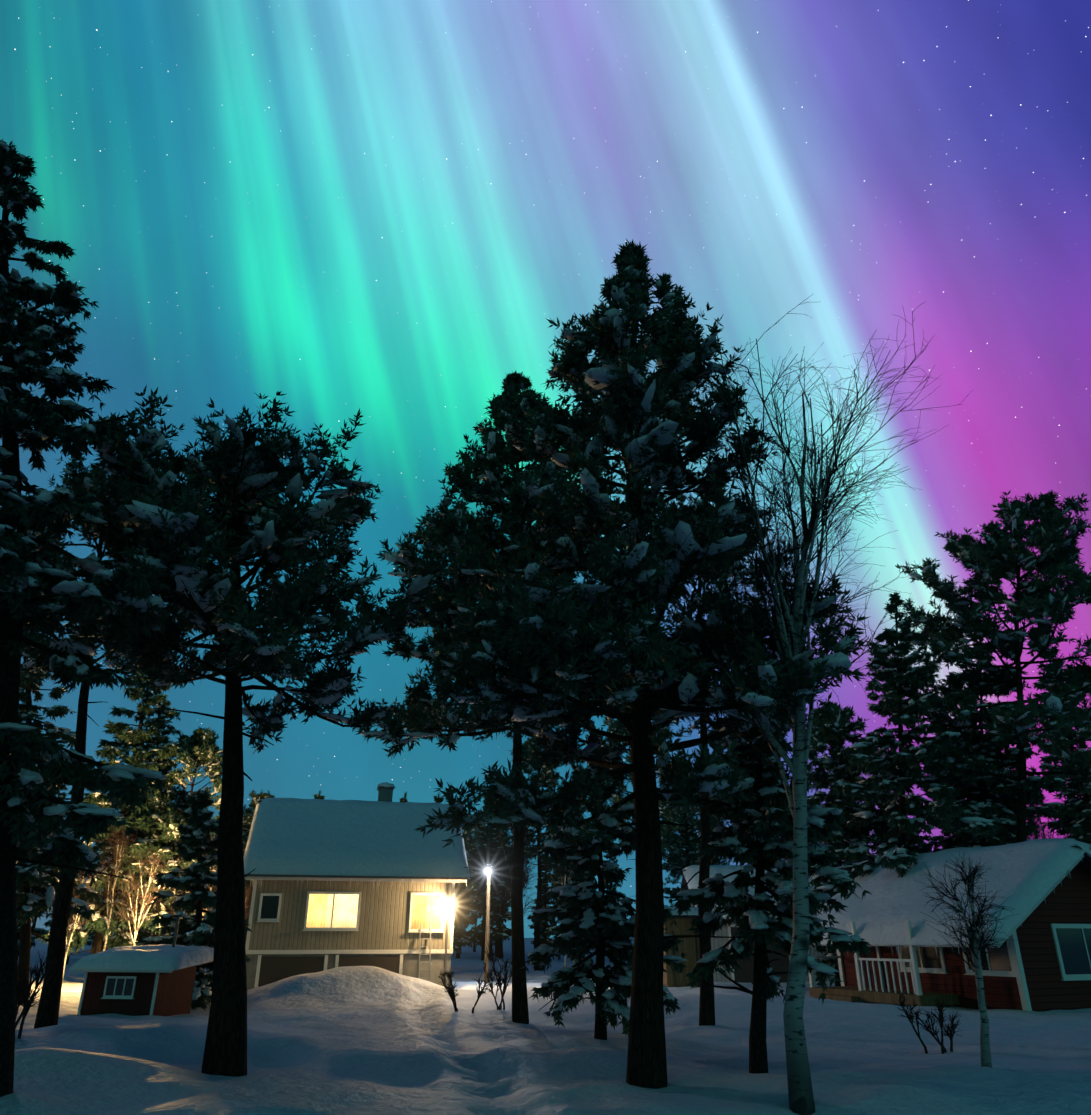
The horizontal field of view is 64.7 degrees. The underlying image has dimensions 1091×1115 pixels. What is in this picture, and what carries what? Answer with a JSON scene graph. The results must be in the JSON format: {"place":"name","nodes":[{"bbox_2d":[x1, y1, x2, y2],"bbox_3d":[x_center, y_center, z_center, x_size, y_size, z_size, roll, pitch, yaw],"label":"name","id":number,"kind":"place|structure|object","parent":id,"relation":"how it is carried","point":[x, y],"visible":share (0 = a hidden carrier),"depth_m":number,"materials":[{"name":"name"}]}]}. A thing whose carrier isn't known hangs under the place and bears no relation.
{"place":"outdoors","nodes":[
{"label":"outdoors","id":0,"kind":"place"},
{"bbox_2d":[0,938,1090,1114],"bbox_3d":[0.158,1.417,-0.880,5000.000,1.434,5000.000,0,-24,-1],"label":"snow ground","id":1,"kind":"structure","parent":0,"point":[358,1040],"depth_m":14.13,"materials":[{"name":"white snow"}]},
{"bbox_2d":[15,952,59,1038],"bbox_3d":[-9.079,7.726,14.835,0.827,1.753,0.786,0,-24,-1],"label":"shrub","id":2,"kind":"object","parent":1,"relation":"on","point":[26,1001],"visible":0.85,"depth_m":14.91,"materials":[{"name":"brown plant"}]},
{"bbox_2d":[29,766,50,855],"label":"forest pine","id":3,"kind":"object","parent":1,"relation":"on","point":[44,849],"depth_m":51.78,"materials":[{"name":"green plant"}]},
{"bbox_2d":[16,788,66,956],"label":"forest spruce","id":4,"kind":"object","parent":1,"relation":"on","point":[40,931],"visible":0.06,"depth_m":55.59,"materials":[{"name":"green plant"}]},
{"bbox_2d":[30,836,59,949],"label":"pine tree","id":5,"kind":"object","parent":1,"relation":"on","point":[34,923],"depth_m":86.74,"materials":[{"name":"green plant"}]},
{"bbox_2d":[15,521,103,1002],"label":"spruce","id":6,"kind":"object","parent":1,"relation":"on","point":[36,894],"visible":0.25,"depth_m":27.82,"materials":[{"name":"green plant"}]},
{"bbox_2d":[36,770,106,964],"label":"tree","id":7,"kind":"object","parent":1,"relation":"on","point":[48,923],"visible":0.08,"depth_m":66.53,"materials":[{"name":"green plant"}]},
{"bbox_2d":[44,864,111,982],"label":"tree","id":8,"kind":"object","parent":1,"relation":"on","point":[72,931],"visible":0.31,"depth_m":36.29,"materials":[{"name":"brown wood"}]},
{"bbox_2d":[0,139,169,1096],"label":"spruce","id":9,"kind":"object","parent":1,"relation":"on","point":[39,592],"visible":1,"depth_m":12.28,"materials":[{"name":"green plant"}]},
{"bbox_2d":[20,452,164,1028],"bbox_3d":[-11.604,3.818,20.318,4.627,13.873,4.551,20,-31,-37],"label":"pine","id":10,"kind":"object","parent":1,"relation":"on","point":[47,1013],"visible":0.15,"depth_m":20.28,"materials":[{"name":"green plant"}]},
{"bbox_2d":[35,662,184,980],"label":"forest spruce","id":11,"kind":"object","parent":1,"relation":"on","point":[134,739],"visible":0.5,"depth_m":42.79,"materials":[{"name":"green plant"}]},
{"bbox_2d":[80,755,145,947],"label":"tree","id":12,"kind":"object","parent":1,"relation":"on","point":[118,924],"visible":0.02,"depth_m":74.63,"materials":[{"name":"green plant"}]},
{"bbox_2d":[79,826,147,950],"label":"tree","id":13,"kind":"object","parent":1,"relation":"on","point":[117,838],"visible":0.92,"depth_m":40.66,"materials":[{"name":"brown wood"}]},
{"bbox_2d":[101,758,172,951],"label":"tree","id":14,"kind":"object","parent":1,"relation":"on","point":[142,933],"visible":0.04,"depth_m":43.79,"materials":[{"name":"green plant"}]},
{"bbox_2d":[107,844,168,945],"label":"tree","id":15,"kind":"object","parent":1,"relation":"on","point":[143,898],"visible":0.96,"depth_m":38.54,"materials":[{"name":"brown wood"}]},
{"bbox_2d":[68,917,213,1015],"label":"garden shed","id":16,"kind":"structure","parent":1,"relation":"on","point":[156,980],"depth_m":22.83,"materials":[{"name":"red wood"}]},
{"bbox_2d":[114,687,193,936],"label":"tree","id":17,"kind":"object","parent":1,"relation":"on","point":[159,711],"visible":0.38,"depth_m":43.81,"materials":[{"name":"green plant"}]},
{"bbox_2d":[142,787,188,944],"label":"forest spruce","id":18,"kind":"object","parent":1,"relation":"on","point":[149,911],"visible":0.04,"depth_m":59.39,"materials":[{"name":"green plant"}]},
{"bbox_2d":[149,846,210,934],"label":"tree","id":19,"kind":"object","parent":1,"relation":"on","point":[174,898],"visible":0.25,"depth_m":35.11,"materials":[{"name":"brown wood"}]},
{"bbox_2d":[140,726,222,934],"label":"forest pine","id":20,"kind":"object","parent":1,"relation":"on","point":[198,748],"visible":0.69,"depth_m":44.29,"materials":[{"name":"green plant"}]},
{"bbox_2d":[158,834,217,919],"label":"tree","id":21,"kind":"object","parent":1,"relation":"on","point":[209,885],"visible":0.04,"depth_m":37.08,"materials":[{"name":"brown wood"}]},
{"bbox_2d":[135,788,251,1009],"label":"spruce","id":22,"kind":"object","parent":1,"relation":"on","point":[195,831],"visible":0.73,"depth_m":27.24,"materials":[{"name":"green plant"}]},
{"bbox_2d":[174,840,215,916],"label":"tree","id":23,"kind":"object","parent":1,"relation":"on","point":[186,864],"depth_m":43.07,"materials":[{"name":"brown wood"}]},
{"bbox_2d":[187,908,209,942],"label":"spruce tree","id":24,"kind":"object","parent":1,"relation":"on","point":[192,918],"visible":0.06,"depth_m":116.72,"materials":[{"name":"green plant"}]},
{"bbox_2d":[203,812,249,889],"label":"tree","id":25,"kind":"object","parent":1,"relation":"on","point":[243,833],"depth_m":112.24,"materials":[{"name":"green plant"}]},
{"bbox_2d":[209,882,252,920],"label":"tree","id":26,"kind":"object","parent":1,"relation":"on","point":[246,906],"visible":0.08,"depth_m":39.62,"materials":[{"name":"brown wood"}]},
{"bbox_2d":[24,385,448,1076],"bbox_3d":[-5.599,2.533,14.891,7.448,11.308,7.298,0,-24,-1],"label":"pine","id":27,"kind":"object","parent":1,"relation":"on","point":[242,477],"visible":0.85,"depth_m":14.60,"materials":[{"name":"green plant"}]},
{"bbox_2d":[242,789,273,945],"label":"tree","id":28,"kind":"object","parent":1,"relation":"on","point":[248,815],"visible":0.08,"depth_m":51.04,"materials":[{"name":"green plant"}]},
{"bbox_2d":[245,790,273,919],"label":"forest spruce","id":29,"kind":"object","parent":1,"relation":"on","point":[249,882],"depth_m":74.62,"materials":[{"name":"green plant"}]},
{"bbox_2d":[314,790,325,798],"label":"forest spruce","id":30,"kind":"object","parent":1,"relation":"on","point":[319,796],"depth_m":45.01,"materials":[{"name":"green plant"}]},
{"bbox_2d":[244,782,469,989],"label":"house","id":31,"kind":"structure","parent":1,"relation":"on","point":[339,883],"depth_m":33.41,"materials":[{"name":"beige wood"}]},
{"bbox_2d":[399,791,406,802],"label":"forest spruce","id":32,"kind":"object","parent":1,"relation":"on","point":[403,799],"visible":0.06,"depth_m":61.90,"materials":[{"name":"green plant"}]},
{"bbox_2d":[432,792,461,953],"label":"forest spruce","id":33,"kind":"object","parent":1,"relation":"on","point":[438,799],"visible":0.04,"depth_m":48.15,"materials":[{"name":"green plant"}]},
{"bbox_2d":[451,904,470,955],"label":"forest spruce","id":34,"kind":"object","parent":1,"relation":"on","point":[457,941],"visible":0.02,"depth_m":54.51,"materials":[{"name":"green plant"}]},
{"bbox_2d":[448,803,480,909],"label":"tree","id":35,"kind":"object","parent":1,"relation":"on","point":[462,897],"visible":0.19,"depth_m":45.53,"materials":[{"name":"green plant"}]},
{"bbox_2d":[438,969,492,1012],"bbox_3d":[-2.131,11.585,22.590,1.403,1.449,0.869,7,-25,-16],"label":"shrub","id":36,"kind":"object","parent":1,"relation":"on","point":[450,988],"visible":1,"depth_m":22.58,"materials":[{"name":"brown plant"}]},
{"bbox_2d":[453,827,477,958],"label":"forest spruce","id":37,"kind":"object","parent":1,"relation":"on","point":[460,934],"visible":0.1,"depth_m":84.29,"materials":[{"name":"green plant"}]},
{"bbox_2d":[454,905,476,953],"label":"spruce tree","id":38,"kind":"object","parent":1,"relation":"on","point":[463,925],"visible":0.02,"depth_m":106.02,"materials":[{"name":"green plant"}]},
{"bbox_2d":[469,852,478,951],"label":"forest pine","id":39,"kind":"object","parent":1,"relation":"on","point":[474,949],"visible":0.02,"depth_m":113.75,"materials":[{"name":"green plant"}]},
{"bbox_2d":[471,889,496,946],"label":"spruce tree","id":40,"kind":"object","parent":1,"relation":"on","point":[476,944],"depth_m":103.80,"materials":[{"name":"green plant"}]},
{"bbox_2d":[461,793,510,960],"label":"forest spruce","id":41,"kind":"object","parent":1,"relation":"on","point":[478,933],"visible":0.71,"depth_m":76.92,"materials":[{"name":"green plant"}]},
{"bbox_2d":[484,864,491,982],"bbox_3d":[-2.510,15.924,36.888,0.281,5.366,1.378,0,-24,-1],"label":"yard light pole","id":42,"kind":"object","parent":1,"relation":"on","point":[487,926],"visible":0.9,"depth_m":37.41,"materials":[{"name":"beige"}]},
{"bbox_2d":[467,831,511,956],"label":"pine tree","id":43,"kind":"object","parent":1,"relation":"on","point":[476,858],"visible":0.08,"depth_m":92.09,"materials":[{"name":"green plant"}]},
{"bbox_2d":[355,372,628,1023],"bbox_3d":[-0.927,2.913,25.226,8.338,19.641,9.265,0,-24,-1],"label":"tree","id":44,"kind":"object","parent":1,"relation":"on","point":[424,715],"visible":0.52,"depth_m":24.11,"materials":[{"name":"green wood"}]},
{"bbox_2d":[472,826,511,957],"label":"forest spruce","id":45,"kind":"object","parent":1,"relation":"on","point":[507,914],"visible":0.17,"depth_m":90.20,"materials":[{"name":"green plant"}]},
{"bbox_2d":[483,942,511,1009],"bbox_3d":[-1.244,11.941,24.110,1.174,2.117,1.536,0,-24,-1],"label":"shrub","id":46,"kind":"object","parent":1,"relation":"on","point":[499,980],"visible":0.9,"depth_m":23.97,"materials":[{"name":"brown plant"}]},
{"bbox_2d":[473,784,536,958],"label":"forest pine","id":47,"kind":"object","parent":1,"relation":"on","point":[501,870],"visible":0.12,"depth_m":85.00,"materials":[{"name":"green plant"}]},
{"bbox_2d":[471,808,549,887],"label":"forest birch","id":48,"kind":"object","parent":1,"relation":"on","point":[527,848],"visible":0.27,"depth_m":52.09,"materials":[{"name":"brown plant"}]},
{"bbox_2d":[486,855,543,914],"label":"pine tree","id":49,"kind":"object","parent":1,"relation":"on","point":[524,883],"visible":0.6,"depth_m":43.43,"materials":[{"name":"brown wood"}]},
{"bbox_2d":[491,737,586,970],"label":"forest pine","id":50,"kind":"object","parent":1,"relation":"on","point":[551,774],"visible":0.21,"depth_m":57.60,"materials":[{"name":"green plant"}]},
{"bbox_2d":[531,878,553,944],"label":"spruce tree","id":51,"kind":"object","parent":1,"relation":"on","point":[540,936],"visible":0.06,"depth_m":113.11,"materials":[{"name":"green plant"}]},
{"bbox_2d":[527,854,559,946],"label":"spruce tree","id":52,"kind":"object","parent":1,"relation":"on","point":[543,928],"visible":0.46,"depth_m":81.17,"materials":[{"name":"green plant"}]},
{"bbox_2d":[549,987,568,1015],"bbox_3d":[0.394,11.949,23.175,0.724,1.471,1.140,0,-24,-1],"label":"shrub","id":53,"kind":"object","parent":1,"relation":"on","point":[554,1000],"visible":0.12,"depth_m":23.00,"materials":[{"name":"brown plant"}]},
{"bbox_2d":[530,846,605,966],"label":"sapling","id":54,"kind":"object","parent":1,"relation":"on","point":[561,877],"visible":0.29,"depth_m":47.03,"materials":[{"name":"green plant"}]},
{"bbox_2d":[544,780,592,949],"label":"forest spruce","id":55,"kind":"object","parent":1,"relation":"on","point":[573,878],"visible":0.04,"depth_m":77.81,"materials":[{"name":"green plant"}]},
{"bbox_2d":[542,853,596,882],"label":"forest pine","id":56,"kind":"object","parent":1,"relation":"on","point":[555,879],"visible":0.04,"depth_m":109.25,"materials":[{"name":"green plant"}]},
{"bbox_2d":[549,761,597,960],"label":"forest spruce","id":57,"kind":"object","parent":1,"relation":"on","point":[579,881],"visible":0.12,"depth_m":70.02,"materials":[{"name":"green plant"}]},
{"bbox_2d":[520,750,686,1039],"bbox_3d":[1.167,7.244,18.528,3.459,6.268,3.260,18,-30,-35],"label":"spruce","id":58,"kind":"object","parent":1,"relation":"on","point":[589,921],"visible":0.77,"depth_m":17.93,"materials":[{"name":"green plant"}]},
{"bbox_2d":[602,840,627,916],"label":"forest spruce","id":59,"kind":"object","parent":1,"relation":"on","point":[612,888],"visible":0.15,"depth_m":105.71,"materials":[{"name":"green plant"}]},
{"bbox_2d":[414,239,870,1088],"bbox_3d":[1.506,0.618,15.013,7.376,15.558,8.239,0,-24,-1],"label":"pine tree","id":60,"kind":"object","parent":1,"relation":"on","point":[576,661],"visible":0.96,"depth_m":13.77,"materials":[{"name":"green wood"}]},
{"bbox_2d":[587,710,699,859],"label":"forest pine","id":61,"kind":"object","parent":1,"relation":"on","point":[664,809],"visible":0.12,"depth_m":47.63,"materials":[{"name":"green plant"}]},
{"bbox_2d":[663,852,691,906],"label":"pine tree","id":62,"kind":"object","parent":1,"relation":"on","point":[672,891],"visible":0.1,"depth_m":117.18,"materials":[{"name":"green plant"}]},
{"bbox_2d":[663,907,699,986],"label":"outhouse","id":63,"kind":"structure","parent":1,"relation":"on","point":[689,947],"depth_m":34.54,"materials":[{"name":"beige wood"}]},
{"bbox_2d":[661,779,716,873],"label":"forest pine","id":64,"kind":"object","parent":1,"relation":"on","point":[690,848],"visible":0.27,"depth_m":74.47,"materials":[{"name":"green plant"}]},
{"bbox_2d":[660,795,730,878],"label":"forest pine","id":65,"kind":"object","parent":1,"relation":"on","point":[679,874],"visible":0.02,"depth_m":86.17,"materials":[{"name":"green plant"}]},
{"bbox_2d":[620,492,800,1025],"bbox_3d":[4.308,4.770,22.776,5.568,14.258,6.573,0,-24,-1],"label":"pine","id":66,"kind":"object","parent":1,"relation":"on","point":[706,1009],"visible":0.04,"depth_m":22.20,"materials":[{"name":"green plant"}]},
{"bbox_2d":[691,717,792,864],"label":"forest pine","id":67,"kind":"object","parent":1,"relation":"on","point":[722,823],"visible":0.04,"depth_m":53.31,"materials":[{"name":"green plant"}]},
{"bbox_2d":[680,865,843,982],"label":"grey garage","id":68,"kind":"structure","parent":1,"relation":"on","point":[746,974],"depth_m":40.00,"materials":[{"name":"beige"}]},
{"bbox_2d":[563,294,969,1114],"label":"tall birch","id":69,"kind":"object","parent":1,"relation":"on","point":[801,1100],"visible":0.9,"depth_m":13.15,"materials":[{"name":"grey plant"}]},
{"bbox_2d":[664,718,872,1073],"bbox_3d":[3.453,5.277,14.117,3.039,6.311,3.189,0,-24,-1],"label":"snowy spruce","id":70,"kind":"object","parent":1,"relation":"on","point":[759,927],"visible":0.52,"depth_m":13.64,"materials":[{"name":"green plant"}]},
{"bbox_2d":[765,777,811,859],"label":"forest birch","id":71,"kind":"object","parent":1,"relation":"on","point":[780,834],"visible":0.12,"depth_m":51.78,"materials":[{"name":"green plant"}]},
{"bbox_2d":[788,700,888,864],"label":"forest pine","id":72,"kind":"object","parent":1,"relation":"on","point":[829,713],"visible":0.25,"depth_m":54.35,"materials":[{"name":"green plant"}]},
{"bbox_2d":[788,720,890,985],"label":"pine tree","id":73,"kind":"object","parent":1,"relation":"on","point":[836,733],"visible":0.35,"depth_m":35.40,"materials":[{"name":"green plant"}]},
{"bbox_2d":[871,772,906,855],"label":"forest spruce","id":74,"kind":"object","parent":1,"relation":"on","point":[879,804],"visible":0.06,"depth_m":54.41,"materials":[{"name":"green plant"}]},
{"bbox_2d":[811,591,996,960],"bbox_3d":[13.259,8.588,33.201,7.067,15.709,7.230,0,-24,-1],"label":"spruce","id":75,"kind":"object","parent":1,"relation":"on","point":[903,764],"visible":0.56,"depth_m":33.15,"materials":[{"name":"green plant"}]},
{"bbox_2d":[884,740,931,851],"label":"forest spruce","id":76,"kind":"object","parent":1,"relation":"on","point":[924,837],"visible":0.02,"depth_m":59.44,"materials":[{"name":"green plant"}]},
{"bbox_2d":[915,831,928,848],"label":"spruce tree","id":77,"kind":"object","parent":1,"relation":"on","point":[923,843],"visible":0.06,"depth_m":90.12,"materials":[{"name":"green plant"}]},
{"bbox_2d":[895,990,962,1053],"bbox_3d":[7.129,8.731,15.838,1.191,1.398,0.656,-5,-24,11],"label":"shrub","id":78,"kind":"object","parent":1,"relation":"on","point":[941,1020],"visible":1,"depth_m":15.91,"materials":[{"name":"brown plant"}]},
{"bbox_2d":[924,749,970,849],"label":"forest spruce","id":79,"kind":"object","parent":1,"relation":"on","point":[939,837],"visible":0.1,"depth_m":56.43,"materials":[{"name":"green plant"}]},
{"bbox_2d":[808,838,1090,1011],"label":"red cabin","id":80,"kind":"object","parent":1,"relation":"on","point":[1043,963],"visible":0.65,"depth_m":25.39,"materials":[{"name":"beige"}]},
{"bbox_2d":[914,852,1015,1067],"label":"birch","id":81,"kind":"object","parent":1,"relation":"on","point":[975,947],"visible":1,"depth_m":12.78,"materials":[{"name":"grey plant"}]},
{"bbox_2d":[920,727,1011,824],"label":"forest pine","id":82,"kind":"object","parent":1,"relation":"on","point":[945,771],"depth_m":72.94,"materials":[{"name":"green plant"}]},
{"bbox_2d":[886,490,1090,842],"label":"pine","id":83,"kind":"object","parent":1,"relation":"on","point":[998,555],"visible":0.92,"depth_m":34.76,"materials":[{"name":"green plant"}]},
{"bbox_2d":[912,642,1064,853],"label":"spruce","id":84,"kind":"object","parent":1,"relation":"on","point":[990,749],"visible":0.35,"depth_m":34.73,"materials":[{"name":"green plant"}]},
{"bbox_2d":[941,739,1047,845],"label":"forest pine","id":85,"kind":"object","parent":1,"relation":"on","point":[993,815],"visible":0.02,"depth_m":58.29,"materials":[{"name":"green plant"}]},
{"bbox_2d":[990,765,1048,844],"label":"pine tree","id":86,"kind":"object","parent":1,"relation":"on","point":[1010,773],"visible":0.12,"depth_m":49.66,"materials":[{"name":"green plant"}]},
{"bbox_2d":[1003,793,1062,839],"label":"forest birch","id":87,"kind":"object","parent":1,"relation":"on","point":[1040,833],"visible":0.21,"depth_m":55.66,"materials":[{"name":"brown plant"}]},
{"bbox_2d":[1032,645,1090,849],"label":"pine tree","id":88,"kind":"object","parent":1,"relation":"on","point":[1075,822],"visible":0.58,"depth_m":50.35,"materials":[{"name":"green plant"}]},
{"bbox_2d":[1032,679,1090,842],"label":"forest pine","id":89,"kind":"object","parent":1,"relation":"on","point":[1069,794],"visible":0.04,"depth_m":56.98,"materials":[{"name":"green plant"}]},
{"bbox_2d":[0,0,1090,937],"label":"sky","id":90,"kind":"structure","parent":0,"point":[384,209],"materials":[{"name":"multicoloured"}]}
]}

